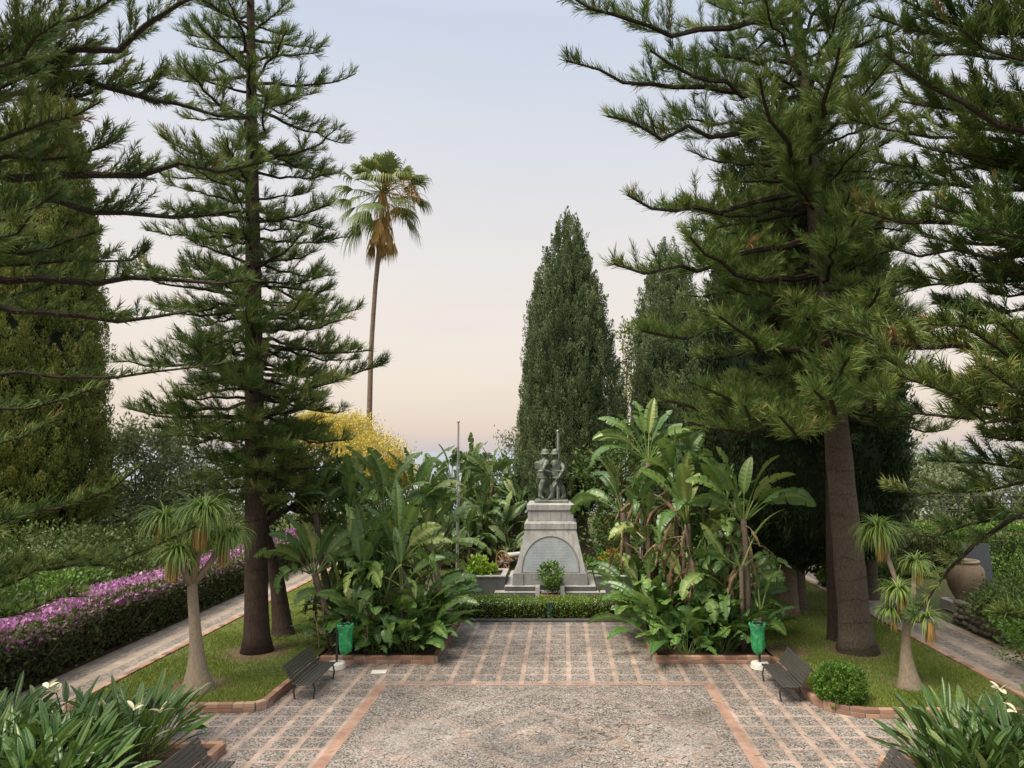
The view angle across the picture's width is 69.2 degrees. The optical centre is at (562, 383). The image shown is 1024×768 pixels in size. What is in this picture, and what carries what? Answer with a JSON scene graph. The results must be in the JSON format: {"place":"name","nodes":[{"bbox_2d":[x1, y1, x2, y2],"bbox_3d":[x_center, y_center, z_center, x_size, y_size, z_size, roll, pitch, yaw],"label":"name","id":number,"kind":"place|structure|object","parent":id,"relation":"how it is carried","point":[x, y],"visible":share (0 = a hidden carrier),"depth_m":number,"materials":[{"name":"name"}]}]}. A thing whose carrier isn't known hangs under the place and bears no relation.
{"place":"outdoors","nodes":[
{"label":"outdoors","id":0,"kind":"place"},
{"bbox_2d":[0,748,210,767],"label":"soil","id":1,"kind":"structure","parent":0,"point":[167,755],"depth_m":11.84,"materials":[{"name":"brown soil"}]},
{"bbox_2d":[0,679,73,767],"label":"crane flower clump","id":2,"kind":"object","parent":1,"relation":"on","point":[26,699],"visible":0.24,"depth_m":11.63,"materials":[{"name":"green plant"}]},
{"bbox_2d":[0,695,103,767],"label":"crane flower clump","id":3,"kind":"object","parent":1,"relation":"on","point":[66,730],"visible":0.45,"depth_m":10.85,"materials":[{"name":"green plant"}]},
{"bbox_2d":[0,695,147,767],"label":"crane flower clump","id":4,"kind":"object","parent":1,"relation":"on","point":[106,718],"visible":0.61,"depth_m":10.98,"materials":[{"name":"green plant"}]},
{"bbox_2d":[0,675,154,766],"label":"crane flower clump","id":5,"kind":"object","parent":1,"relation":"on","point":[32,728],"visible":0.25,"depth_m":12.10,"materials":[{"name":"green plant"}]},
{"bbox_2d":[0,712,161,767],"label":"crane flower clump","id":6,"kind":"object","parent":1,"relation":"on","point":[123,746],"visible":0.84,"depth_m":10.27,"materials":[{"name":"green plant"}]},
{"bbox_2d":[35,668,219,767],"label":"crane flower clump","id":7,"kind":"object","parent":1,"relation":"on","point":[166,710],"visible":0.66,"depth_m":12.14,"materials":[{"name":"green plant"}]},
{"bbox_2d":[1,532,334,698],"bbox_3d":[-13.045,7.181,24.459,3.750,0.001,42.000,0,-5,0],"label":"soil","id":8,"kind":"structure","parent":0,"point":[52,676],"depth_m":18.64,"materials":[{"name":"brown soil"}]},
{"bbox_2d":[0,527,314,696],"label":"bougainvillea hedge","id":9,"kind":"object","parent":8,"relation":"on","point":[128,607],"visible":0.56,"depth_m":18.26,"materials":[{"name":"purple plant"}]},
{"bbox_2d":[10,561,337,715],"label":"path","id":10,"kind":"structure","parent":0,"point":[121,661],"depth_m":18.57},
{"bbox_2d":[90,556,415,701],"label":"lawn","id":11,"kind":"structure","parent":0,"point":[275,652],"depth_m":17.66,"materials":[{"name":"plant"}]},
{"bbox_2d":[126,490,256,694],"bbox_3d":[-7.789,4.298,15.434,2.699,4.177,2.126,-1,-5,15],"label":"ponytail palm","id":12,"kind":"object","parent":11,"relation":"on","point":[197,674],"visible":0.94,"depth_m":15.20,"materials":[{"name":"green plant"}]},
{"bbox_2d":[104,0,390,655],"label":"araucaria","id":13,"kind":"object","parent":11,"relation":"on","point":[254,459],"visible":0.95,"depth_m":18.29,"materials":[{"name":"green plant"}]},
{"bbox_2d":[230,416,366,636],"bbox_3d":[-7.461,3.842,20.180,4.338,6.191,2.929,0,-5,0],"label":"tree","id":14,"kind":"object","parent":11,"relation":"on","point":[282,622],"visible":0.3,"depth_m":19.87,"materials":[{"name":"green plant"}]},
{"bbox_2d":[331,150,431,513],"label":"fan palm","id":15,"kind":"object","parent":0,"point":[388,166],"visible":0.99,"depth_m":40.59,"materials":[{"name":"green plant"}]},
{"bbox_2d":[323,607,455,654],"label":"soil","id":16,"kind":"structure","parent":0,"point":[431,649],"depth_m":18.07,"materials":[{"name":"brown soil"}]},
{"bbox_2d":[253,514,400,652],"bbox_3d":[-5.830,5.014,18.103,3.303,3.624,2.471,3,-6,-32],"label":"giant strelitzia","id":17,"kind":"object","parent":16,"relation":"on","point":[310,541],"visible":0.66,"depth_m":18.14,"materials":[{"name":"green plant"}]},
{"bbox_2d":[266,462,394,613],"bbox_3d":[-5.920,4.392,19.682,3.382,4.627,2.301,0,-5,0],"label":"giant strelitzia","id":18,"kind":"object","parent":16,"relation":"on","point":[328,581],"visible":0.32,"depth_m":19.43,"materials":[{"name":"green plant"}]},
{"bbox_2d":[301,450,414,590],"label":"giant strelitzia","id":19,"kind":"object","parent":16,"relation":"on","point":[350,482],"visible":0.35,"depth_m":19.19,"materials":[{"name":"green plant"}]},
{"bbox_2d":[336,509,425,652],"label":"giant strelitzia","id":20,"kind":"object","parent":16,"relation":"on","point":[363,548],"visible":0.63,"depth_m":18.15,"materials":[{"name":"green plant"}]},
{"bbox_2d":[332,446,449,606],"bbox_3d":[-4.763,4.133,19.328,3.223,5.025,2.912,0,-5,0],"label":"giant strelitzia","id":21,"kind":"object","parent":16,"relation":"on","point":[373,462],"visible":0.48,"depth_m":19.83,"materials":[{"name":"green plant"}]},
{"bbox_2d":[326,587,457,650],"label":"strelitzia","id":22,"kind":"object","parent":16,"relation":"on","point":[362,642],"visible":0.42,"depth_m":17.95,"materials":[{"name":"green plant"}]},
{"bbox_2d":[348,480,452,649],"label":"giant strelitzia","id":23,"kind":"object","parent":16,"relation":"on","point":[397,552],"visible":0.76,"depth_m":18.56,"materials":[{"name":"green plant"}]},
{"bbox_2d":[339,570,478,615],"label":"strelitzia","id":24,"kind":"object","parent":16,"relation":"on","point":[450,577],"visible":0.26,"depth_m":20.16,"materials":[{"name":"green plant"}]},
{"bbox_2d":[356,445,476,588],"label":"giant strelitzia","id":25,"kind":"object","parent":16,"relation":"on","point":[424,468],"visible":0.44,"depth_m":20.51,"materials":[{"name":"green plant"}]},
{"bbox_2d":[352,596,482,650],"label":"strelitzia","id":26,"kind":"object","parent":16,"relation":"on","point":[359,627],"visible":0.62,"depth_m":18.01,"materials":[{"name":"green plant"}]},
{"bbox_2d":[385,478,491,615],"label":"giant strelitzia","id":27,"kind":"object","parent":16,"relation":"on","point":[444,519],"visible":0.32,"depth_m":20.57,"materials":[{"name":"green plant"}]},
{"bbox_2d":[0,513,1023,710],"bbox_3d":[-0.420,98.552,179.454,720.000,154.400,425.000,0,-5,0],"label":"ground","id":28,"kind":"structure","parent":0,"point":[934,602],"depth_m":27.52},
{"bbox_2d":[0,559,123,623],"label":"green shrub","id":29,"kind":"object","parent":28,"relation":"on","point":[46,582],"visible":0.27,"depth_m":20.62,"materials":[{"name":"green plant"}]},
{"bbox_2d":[0,53,124,553],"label":"cypress","id":30,"kind":"object","parent":28,"relation":"on","point":[53,461],"visible":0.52,"depth_m":28.11,"materials":[{"name":"green plant"}]},
{"bbox_2d":[0,517,166,602],"bbox_3d":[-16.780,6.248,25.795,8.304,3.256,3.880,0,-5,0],"label":"hedge","id":31,"kind":"object","parent":28,"relation":"on","point":[30,529],"visible":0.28,"depth_m":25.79,"materials":[{"name":"green plant"}]},
{"bbox_2d":[77,546,162,587],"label":"green shrub","id":32,"kind":"object","parent":28,"relation":"on","point":[144,562],"visible":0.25,"depth_m":23.04,"materials":[{"name":"green plant"}]},
{"bbox_2d":[0,0,273,619],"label":"araucaria","id":33,"kind":"object","parent":28,"relation":"on","point":[32,32],"visible":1,"depth_m":13.24,"materials":[{"name":"green plant"}]},
{"bbox_2d":[78,412,244,564],"bbox_3d":[-17.692,5.053,33.558,9.085,8.203,6.501,0,-5,0],"label":"tree","id":34,"kind":"object","parent":28,"relation":"on","point":[131,441],"visible":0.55,"depth_m":33.09,"materials":[{"name":"green plant"}]},
{"bbox_2d":[287,405,419,557],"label":"tree","id":35,"kind":"object","parent":28,"relation":"on","point":[368,440],"visible":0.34,"depth_m":33.52,"materials":[{"name":"yellow plant"}]},
{"bbox_2d":[424,461,485,564],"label":"giant strelitzia","id":36,"kind":"object","parent":28,"relation":"on","point":[468,480],"visible":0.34,"depth_m":32.36,"materials":[{"name":"green plant"}]},
{"bbox_2d":[465,474,507,554],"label":"giant strelitzia","id":37,"kind":"object","parent":28,"relation":"on","point":[485,483],"visible":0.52,"depth_m":31.83,"materials":[{"name":"green plant"}]},
{"bbox_2d":[459,447,518,562],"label":"giant strelitzia","id":38,"kind":"object","parent":28,"relation":"on","point":[477,459],"visible":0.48,"depth_m":33.20,"materials":[{"name":"green plant"}]},
{"bbox_2d":[473,491,527,567],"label":"giant strelitzia","id":39,"kind":"object","parent":28,"relation":"on","point":[502,533],"visible":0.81,"depth_m":31.59,"materials":[{"name":"green plant"}]},
{"bbox_2d":[486,474,536,563],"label":"giant strelitzia","id":40,"kind":"object","parent":28,"relation":"on","point":[513,487],"visible":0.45,"depth_m":32.68,"materials":[{"name":"green plant"}]},
{"bbox_2d":[470,570,613,606],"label":"monument steps","id":41,"kind":"structure","parent":28,"relation":"on","point":[533,590],"depth_m":24.23,"materials":[{"name":"stone"}]},
{"bbox_2d":[512,501,587,589],"bbox_3d":[-0.420,5.727,25.668,2.520,3.232,2.330,0,-5,0],"label":"monument","id":42,"kind":"object","parent":41,"relation":"on","point":[550,533],"visible":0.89,"depth_m":24.81,"materials":[{"name":"grey stone"}]},
{"bbox_2d":[534,449,567,502],"bbox_3d":[-0.408,3.192,25.919,1.177,1.858,0.950,0,-5,0],"label":"bronze statue","id":43,"kind":"object","parent":42,"relation":"on","point":[555,471],"visible":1,"depth_m":25.76,"materials":[{"name":"grey metal"}]},
{"bbox_2d":[507,205,630,565],"bbox_3d":[0.245,-0.054,33.047,5.574,16.295,5.400,0,-5,0],"label":"cypress","id":44,"kind":"object","parent":28,"relation":"on","point":[565,390],"visible":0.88,"depth_m":31.88,"materials":[{"name":"green plant"}]},
{"bbox_2d":[613,316,640,520],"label":"tree","id":45,"kind":"object","parent":28,"relation":"on","point":[628,354],"visible":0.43,"depth_m":44.30,"materials":[{"name":"green plant"}]},
{"bbox_2d":[565,420,705,569],"bbox_3d":[3.665,4.627,29.667,7.078,6.451,4.717,1,-5,-14],"label":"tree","id":46,"kind":"object","parent":28,"relation":"on","point":[622,454],"visible":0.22,"depth_m":29.30,"materials":[{"name":"green plant"}]},
{"bbox_2d":[626,236,704,542],"bbox_3d":[5.545,0.359,36.991,4.854,15.957,4.948,0,-5,0],"label":"cypress","id":47,"kind":"object","parent":28,"relation":"on","point":[657,360],"visible":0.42,"depth_m":36.16,"materials":[{"name":"green plant"}]},
{"bbox_2d":[686,88,915,611],"bbox_3d":[7.358,-1.529,23.639,7.318,17.345,7.616,0,-5,0],"label":"cypress","id":48,"kind":"object","parent":28,"relation":"on","point":[801,526],"visible":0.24,"depth_m":21.48,"materials":[{"name":"green plant"}]},
{"bbox_2d":[851,157,921,600],"bbox_3d":[10.391,-0.618,25.674,3.442,15.892,3.416,0,-5,0],"label":"cypress","id":49,"kind":"object","parent":28,"relation":"on","point":[871,561],"visible":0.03,"depth_m":24.71,"materials":[{"name":"green plant"}]},
{"bbox_2d":[819,0,1023,623],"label":"araucaria","id":50,"kind":"object","parent":28,"relation":"on","point":[988,382],"visible":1,"depth_m":11.36,"materials":[{"name":"green plant"}]},
{"bbox_2d":[904,415,966,546],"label":"tree","id":51,"kind":"object","parent":28,"relation":"on","point":[946,474],"visible":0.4,"depth_m":35.03,"materials":[{"name":"green plant"}]},
{"bbox_2d":[910,463,989,535],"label":"tree","id":52,"kind":"object","parent":28,"relation":"on","point":[962,506],"visible":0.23,"depth_m":43.06,"materials":[{"name":"green plant"}]},
{"bbox_2d":[877,520,1023,578],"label":"clipped hedge","id":53,"kind":"object","parent":28,"relation":"on","point":[920,543],"visible":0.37,"depth_m":29.11,"materials":[{"name":"green plant"}]},
{"bbox_2d":[940,597,987,612],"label":"stone block","id":54,"kind":"structure","parent":28,"relation":"on","point":[947,603],"depth_m":23.12,"materials":[{"name":"grey stone"}]},
{"bbox_2d":[946,558,985,601],"bbox_3d":[12.542,6.104,23.048,1.119,1.235,1.122,0,-5,0],"label":"stone urn","id":55,"kind":"object","parent":54,"relation":"on","point":[959,580],"visible":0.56,"depth_m":22.68,"materials":[{"name":"brown stone"}]},
{"bbox_2d":[924,439,1023,542],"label":"tree","id":56,"kind":"object","parent":28,"relation":"on","point":[998,493],"visible":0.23,"depth_m":39.33,"materials":[{"name":"green plant"}]},
{"bbox_2d":[952,599,1023,644],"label":"stone wall","id":57,"kind":"structure","parent":28,"relation":"on","point":[960,618],"depth_m":20.43,"materials":[{"name":"grey stone"}]},
{"bbox_2d":[956,583,1023,626],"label":"ground shrub","id":58,"kind":"object","parent":28,"relation":"on","point":[977,599],"visible":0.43,"depth_m":19.75,"materials":[{"name":"green plant"}]},
{"bbox_2d":[980,545,1023,634],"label":"ground shrub","id":59,"kind":"object","parent":28,"relation":"on","point":[1013,588],"visible":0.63,"depth_m":18.37,"materials":[{"name":"green plant"}]},
{"bbox_2d":[983,596,1023,667],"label":"ground shrub","id":60,"kind":"object","parent":28,"relation":"on","point":[1013,623],"visible":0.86,"depth_m":16.55,"materials":[{"name":"green plant"}]},
{"bbox_2d":[0,0,1023,451],"label":"sky","id":61,"kind":"structure","parent":0,"point":[474,95],"materials":[{"name":"blue"}]},
{"bbox_2d":[50,622,1022,767],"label":"plaza","id":62,"kind":"structure","parent":0,"point":[303,729],"depth_m":15.26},
{"bbox_2d":[64,656,318,712],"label":"kerb","id":63,"kind":"structure","parent":62,"relation":"on","point":[274,695],"depth_m":14.17,"materials":[{"name":"brick"}]},
{"bbox_2d":[157,736,234,767],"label":"park bench","id":64,"kind":"object","parent":62,"relation":"on","point":[213,764],"visible":1,"depth_m":10.86,"materials":[{"name":"wood"}]},
{"bbox_2d":[71,557,352,701],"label":"kerb","id":65,"kind":"structure","parent":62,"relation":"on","point":[142,666],"depth_m":17.86,"materials":[{"name":"concrete"}]},
{"bbox_2d":[282,645,335,698],"bbox_3d":[-5.313,6.050,15.574,0.652,0.700,1.600,0,-5,0],"label":"park bench","id":66,"kind":"object","parent":62,"relation":"on","point":[315,674],"visible":1,"depth_m":15.46,"materials":[{"name":"wood"}]},
{"bbox_2d":[312,685,385,767],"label":"paving band","id":67,"kind":"object","parent":62,"relation":"on","point":[325,758],"visible":1,"depth_m":13.28,"materials":[{"name":"tile"}]},
{"bbox_2d":[320,622,460,663],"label":"kerb","id":68,"kind":"structure","parent":62,"relation":"on","point":[435,657],"depth_m":17.38,"materials":[{"name":"brick"}]},
{"bbox_2d":[378,683,712,684],"bbox_3d":[-0.380,6.426,15.833,7.160,0.001,0.117,0,-5,0],"label":"paving band","id":69,"kind":"object","parent":62,"relation":"on","point":[545,684],"visible":1,"depth_m":15.82,"materials":[{"name":"tile"}]},
{"bbox_2d":[640,624,770,663],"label":"kerb","id":70,"kind":"structure","parent":62,"relation":"on","point":[700,659],"depth_m":17.38,"materials":[{"name":"brick"}]},
{"bbox_2d":[704,685,765,767],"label":"paving band","id":71,"kind":"object","parent":62,"relation":"on","point":[742,739],"visible":1,"depth_m":13.28,"materials":[{"name":"tile"}]},
{"bbox_2d":[761,647,811,701],"bbox_3d":[4.633,6.037,15.425,0.652,0.700,1.600,0,-5,0],"label":"park bench","id":72,"kind":"object","parent":62,"relation":"on","point":[782,676],"visible":1,"depth_m":15.31,"materials":[{"name":"wood"}]},
{"bbox_2d":[771,656,1023,718],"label":"kerb","id":73,"kind":"structure","parent":62,"relation":"on","point":[809,695],"depth_m":13.98,"materials":[{"name":"brick"}]},
{"bbox_2d":[325,685,752,767],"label":"mosaic plaza","id":74,"kind":"structure","parent":0,"point":[469,707],"depth_m":13.28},
{"bbox_2d":[331,632,829,767],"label":"dry needles","id":75,"kind":"object","parent":74,"relation":"on","point":[597,723],"visible":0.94,"depth_m":13.21,"materials":[{"name":"brown plant"}]},
{"bbox_2d":[89,452,1023,514],"bbox_3d":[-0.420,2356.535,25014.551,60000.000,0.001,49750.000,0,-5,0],"label":"sea","id":76,"kind":"structure","parent":0,"point":[419,460],"depth_m":5991.60,"materials":[{"name":"blue liquid"}]},
{"bbox_2d":[647,629,767,654],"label":"soil","id":77,"kind":"structure","parent":0,"point":[663,651],"depth_m":18.07,"materials":[{"name":"brown soil"}]},
{"bbox_2d":[570,449,681,629],"bbox_3d":[1.819,4.295,20.597,3.392,4.976,1.903,-1,-5,12],"label":"giant strelitzia","id":78,"kind":"object","parent":77,"relation":"on","point":[588,496],"visible":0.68,"depth_m":20.76,"materials":[{"name":"green plant"}]},
{"bbox_2d":[589,556,687,614],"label":"strelitzia","id":79,"kind":"object","parent":77,"relation":"on","point":[637,560],"visible":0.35,"depth_m":20.69,"materials":[{"name":"green plant"}]},
{"bbox_2d":[589,398,708,629],"bbox_3d":[2.411,3.549,20.516,3.030,6.387,2.287,4,-6,-36],"label":"giant strelitzia","id":80,"kind":"object","parent":77,"relation":"on","point":[649,424],"visible":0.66,"depth_m":20.66,"materials":[{"name":"green plant"}]},
{"bbox_2d":[588,590,717,653],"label":"strelitzia","id":81,"kind":"object","parent":77,"relation":"on","point":[654,646],"visible":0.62,"depth_m":18.09,"materials":[{"name":"green plant"}]},
{"bbox_2d":[607,574,700,645],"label":"strelitzia","id":82,"kind":"object","parent":77,"relation":"on","point":[673,623],"visible":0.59,"depth_m":18.42,"materials":[{"name":"green plant"}]},
{"bbox_2d":[599,575,739,639],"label":"strelitzia","id":83,"kind":"object","parent":77,"relation":"on","point":[659,594],"visible":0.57,"depth_m":18.86,"materials":[{"name":"green plant"}]},
{"bbox_2d":[632,429,735,632],"bbox_3d":[3.264,3.963,20.315,2.726,5.524,2.318,0,-5,0],"label":"giant strelitzia","id":84,"kind":"object","parent":77,"relation":"on","point":[695,440],"visible":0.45,"depth_m":20.05,"materials":[{"name":"green plant"}]},
{"bbox_2d":[642,604,729,655],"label":"strelitzia","id":85,"kind":"object","parent":77,"relation":"on","point":[688,615],"visible":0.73,"depth_m":17.68,"materials":[{"name":"green plant"}]},
{"bbox_2d":[639,451,750,644],"bbox_3d":[3.355,4.184,19.114,2.520,4.904,3.334,-3,-6,29],"label":"giant strelitzia","id":86,"kind":"object","parent":77,"relation":"on","point":[685,490],"visible":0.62,"depth_m":18.97,"materials":[{"name":"green plant"}]},
{"bbox_2d":[659,482,753,640],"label":"giant strelitzia","id":87,"kind":"object","parent":77,"relation":"on","point":[712,604],"visible":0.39,"depth_m":19.18,"materials":[{"name":"green plant"}]},
{"bbox_2d":[653,593,768,652],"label":"strelitzia","id":88,"kind":"object","parent":77,"relation":"on","point":[702,611],"visible":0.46,"depth_m":17.94,"materials":[{"name":"green plant"}]},
{"bbox_2d":[678,460,778,638],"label":"giant strelitzia","id":89,"kind":"object","parent":77,"relation":"on","point":[709,473],"visible":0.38,"depth_m":19.55,"materials":[{"name":"green plant"}]},
{"bbox_2d":[674,587,790,650],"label":"strelitzia","id":90,"kind":"object","parent":77,"relation":"on","point":[687,608],"visible":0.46,"depth_m":18.05,"materials":[{"name":"green plant"}]},
{"bbox_2d":[676,446,815,651],"bbox_3d":[4.501,4.063,18.319,3.522,5.018,1.781,-1,-5,15],"label":"giant strelitzia","id":91,"kind":"object","parent":77,"relation":"on","point":[747,565],"visible":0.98,"depth_m":18.53,"materials":[{"name":"green plant"}]},
{"bbox_2d":[696,588,798,648],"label":"strelitzia","id":92,"kind":"object","parent":77,"relation":"on","point":[754,609],"visible":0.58,"depth_m":18.37,"materials":[{"name":"green plant"}]},
{"bbox_2d":[696,548,1023,708],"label":"lawn","id":93,"kind":"structure","parent":0,"point":[774,650],"depth_m":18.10,"materials":[{"name":"plant"}]},
{"bbox_2d":[557,0,966,656],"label":"araucaria","id":94,"kind":"object","parent":93,"relation":"on","point":[833,384],"visible":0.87,"depth_m":17.61,"materials":[{"name":"green plant"}]},
{"bbox_2d":[752,538,825,614],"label":"cypress","id":95,"kind":"object","parent":93,"relation":"on","point":[790,597],"visible":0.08,"depth_m":22.20,"materials":[{"name":"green plant"}]},
{"bbox_2d":[784,413,864,641],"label":"tree","id":96,"kind":"object","parent":93,"relation":"on","point":[832,622],"visible":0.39,"depth_m":19.31,"materials":[{"name":"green plant"}]},
{"bbox_2d":[809,660,872,705],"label":"round bush","id":97,"kind":"object","parent":93,"relation":"on","point":[855,692],"visible":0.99,"depth_m":14.29,"materials":[{"name":"green plant"}]},
{"bbox_2d":[845,512,951,691],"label":"ponytail palm","id":98,"kind":"object","parent":93,"relation":"on","point":[908,675],"visible":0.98,"depth_m":15.38,"materials":[{"name":"green plant"}]},
{"bbox_2d":[805,565,1023,692],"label":"path","id":99,"kind":"structure","parent":0,"point":[972,649],"depth_m":18.57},
{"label":"soil","id":100,"kind":"structure","parent":0,"visible":0},
{"bbox_2d":[452,591,638,618],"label":"hedge","id":101,"kind":"object","parent":100,"relation":"on","point":[577,607],"visible":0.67,"depth_m":21.87,"materials":[{"name":"green plant"}]},
{"label":"soil","id":102,"kind":"structure","parent":0,"visible":0},
{"bbox_2d":[865,677,1023,767],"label":"crane flower clump","id":103,"kind":"object","parent":102,"relation":"on","point":[912,714],"visible":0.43,"depth_m":11.46,"materials":[{"name":"green plant"}]},
{"bbox_2d":[872,702,1023,767],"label":"crane flower clump","id":104,"kind":"object","parent":102,"relation":"on","point":[997,758],"visible":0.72,"depth_m":10.52,"materials":[{"name":"green plant"}]},
{"bbox_2d":[898,698,1021,767],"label":"crane flower clump","id":105,"kind":"object","parent":102,"relation":"on","point":[957,744],"visible":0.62,"depth_m":10.54,"materials":[{"name":"green plant"}]},
{"bbox_2d":[941,681,1022,763],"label":"crane flower clump","id":106,"kind":"object","parent":102,"relation":"on","point":[990,718],"visible":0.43,"depth_m":11.32,"materials":[{"name":"green plant"}]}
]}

